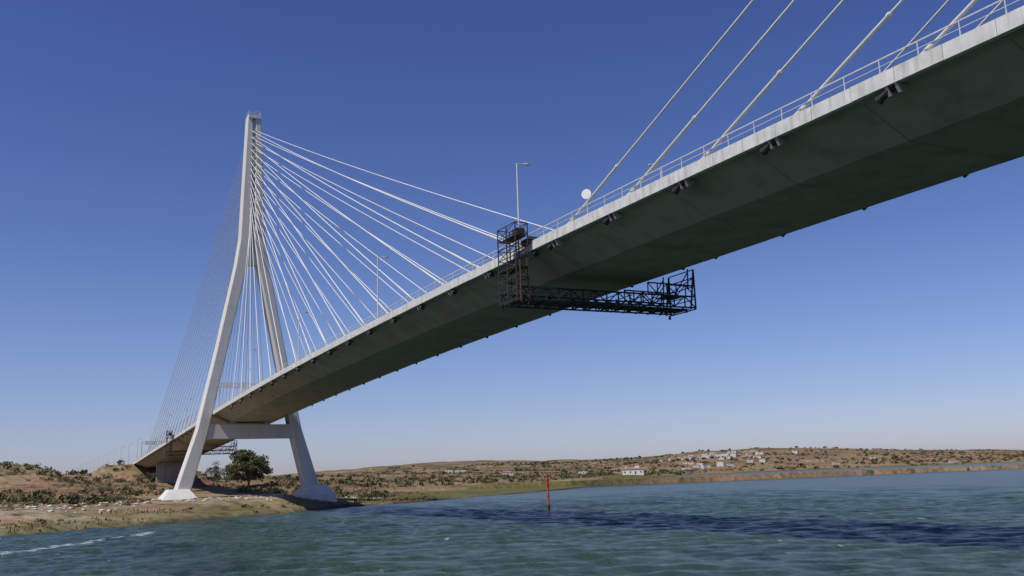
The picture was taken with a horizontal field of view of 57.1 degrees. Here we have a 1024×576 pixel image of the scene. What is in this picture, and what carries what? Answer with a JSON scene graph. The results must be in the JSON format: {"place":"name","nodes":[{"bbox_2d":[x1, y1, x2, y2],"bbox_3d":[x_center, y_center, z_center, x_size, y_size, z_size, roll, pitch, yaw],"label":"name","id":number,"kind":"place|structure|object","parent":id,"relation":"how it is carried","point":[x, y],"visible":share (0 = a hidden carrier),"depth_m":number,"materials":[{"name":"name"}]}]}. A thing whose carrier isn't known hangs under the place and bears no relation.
{"place":"outdoors","nodes":[
{"label":"outdoors","id":0,"kind":"place"},
{"bbox_2d":[0,462,1023,575],"bbox_3d":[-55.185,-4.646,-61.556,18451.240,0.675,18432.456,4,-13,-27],"label":"river water","id":1,"kind":"structure","parent":0,"point":[959,523],"depth_m":89.80,"materials":[{"name":"blue liquid"}]},
{"bbox_2d":[0,448,1023,535],"bbox_3d":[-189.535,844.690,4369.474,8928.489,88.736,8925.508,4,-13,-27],"label":"terrain","id":2,"kind":"structure","parent":0,"point":[211,508],"depth_m":385.05,"materials":[{"name":"brown soil"}]},
{"bbox_2d":[63,479,74,490],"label":"olive tree","id":3,"kind":"object","parent":2,"relation":"on","point":[64,484],"visible":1,"depth_m":287.82,"materials":[{"name":"green plant"}]},
{"bbox_2d":[90,480,112,494],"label":"olive tree","id":4,"kind":"object","parent":2,"relation":"on","point":[109,484],"visible":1,"depth_m":264.15,"materials":[{"name":"green plant"}]},
{"bbox_2d":[97,481,117,492],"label":"olive tree","id":5,"kind":"object","parent":2,"relation":"on","point":[107,487],"visible":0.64,"depth_m":270.17,"materials":[{"name":"green plant"}]},
{"bbox_2d":[134,473,143,485],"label":"olive tree","id":6,"kind":"object","parent":2,"relation":"on","point":[136,476],"visible":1,"depth_m":316.50,"materials":[{"name":"green plant"}]},
{"bbox_2d":[142,472,156,483],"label":"olive tree","id":7,"kind":"object","parent":2,"relation":"on","point":[145,477],"visible":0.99,"depth_m":316.62,"materials":[{"name":"green plant"}]},
{"bbox_2d":[25,494,380,512],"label":"shore rocks","id":8,"kind":"object","parent":2,"relation":"on","point":[145,502],"visible":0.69,"depth_m":185.13,"materials":[{"name":"beige stone"}]},
{"bbox_2d":[201,461,222,485],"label":"eucalyptus tree","id":9,"kind":"object","parent":2,"relation":"on","point":[215,473],"visible":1,"depth_m":357.33,"materials":[{"name":"green plant"}]},
{"bbox_2d":[0,495,435,533],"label":"marsh grass","id":10,"kind":"structure","parent":2,"relation":"on","point":[302,505],"depth_m":170.65,"materials":[{"name":"green plant"}]},
{"bbox_2d":[215,468,232,485],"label":"eucalyptus tree","id":11,"kind":"object","parent":2,"relation":"on","point":[226,478],"visible":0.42,"depth_m":365.73,"materials":[{"name":"green plant"}]},
{"bbox_2d":[224,449,272,487],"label":"eucalyptus tree","id":12,"kind":"object","parent":2,"relation":"on","point":[250,464],"visible":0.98,"depth_m":360.94,"materials":[{"name":"green plant"}]},
{"bbox_2d":[2,463,668,510],"bbox_3d":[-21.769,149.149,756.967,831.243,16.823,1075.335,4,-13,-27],"label":"dry scrub bushes","id":13,"kind":"object","parent":2,"relation":"on","point":[137,499],"visible":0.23,"depth_m":344.78,"materials":[{"name":"green plant"}]},
{"bbox_2d":[395,477,406,486],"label":"olive tree","id":14,"kind":"object","parent":2,"relation":"on","point":[399,482],"visible":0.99,"depth_m":414.62,"materials":[{"name":"green plant"}]},
{"bbox_2d":[0,446,1023,530],"bbox_3d":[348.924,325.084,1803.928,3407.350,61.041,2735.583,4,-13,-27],"label":"scrub bushes","id":15,"kind":"object","parent":2,"relation":"on","point":[37,496],"visible":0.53,"depth_m":656.12,"materials":[{"name":"green plant"}]},
{"bbox_2d":[545,475,550,510],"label":"channel marker post","id":16,"kind":"object","parent":2,"relation":"on","point":[548,505],"visible":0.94,"depth_m":153.50,"materials":[{"name":"red paint"}]},
{"bbox_2d":[133,0,1023,501],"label":"cable stayed bridge","id":17,"kind":"structure","parent":2,"relation":"on","point":[929,114],"depth_m":75.17,"materials":[{"name":"concrete"}]},
{"bbox_2d":[141,441,164,456],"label":"overhead sign gantry","id":18,"kind":"object","parent":17,"relation":"on","point":[147,442],"visible":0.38,"depth_m":355.44,"materials":[{"name":"grey metal"}]},
{"bbox_2d":[165,431,236,455],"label":"inspection gantry","id":19,"kind":"object","parent":17,"relation":"on","point":[170,435],"visible":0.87,"depth_m":279.57,"materials":[{"name":"metal"}]},
{"bbox_2d":[218,382,254,406],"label":"overhead sign gantry","id":20,"kind":"object","parent":17,"relation":"on","point":[229,384],"visible":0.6,"depth_m":222.12,"materials":[{"name":"grey metal"}]},
{"bbox_2d":[247,349,255,389],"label":"street lamp","id":21,"kind":"object","parent":17,"relation":"on","point":[247,371],"visible":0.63,"depth_m":193.22,"materials":[{"name":"metal"}]},
{"bbox_2d":[298,312,308,360],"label":"street lamp","id":22,"kind":"object","parent":17,"relation":"on","point":[298,335],"visible":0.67,"depth_m":158.79,"materials":[{"name":"metal"}]},
{"bbox_2d":[377,256,388,317],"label":"street lamp","id":23,"kind":"object","parent":17,"relation":"on","point":[378,287],"visible":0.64,"depth_m":124.14,"materials":[{"name":"metal"}]},
{"bbox_2d":[516,163,531,245],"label":"street lamp","id":24,"kind":"object","parent":17,"relation":"on","point":[527,164],"visible":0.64,"depth_m":89.71,"materials":[{"name":"metal"}]},
{"bbox_2d":[581,189,590,213],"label":"round navigation sign","id":25,"kind":"object","parent":17,"relation":"attached to","point":[586,194],"visible":1,"depth_m":77.38,"materials":[{"name":"white paint"}]},
{"bbox_2d":[497,221,696,319],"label":"inspection gantry","id":26,"kind":"object","parent":17,"relation":"on","point":[607,305],"visible":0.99,"depth_m":87.96,"materials":[{"name":"metal"}]},
{"bbox_2d":[622,463,643,474],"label":"white farmhouse","id":27,"kind":"object","parent":2,"relation":"on","point":[636,470],"visible":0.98,"depth_m":669.53,"materials":[{"name":"paint"}]},
{"bbox_2d":[717,462,725,465],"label":"walls","id":28,"kind":"structure","parent":2,"relation":"on","point":[720,463],"depth_m":1505.62,"materials":[{"name":"white paint"}]},
{"bbox_2d":[0,0,1023,476],"label":"sky","id":29,"kind":"structure","parent":0,"point":[897,323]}
]}

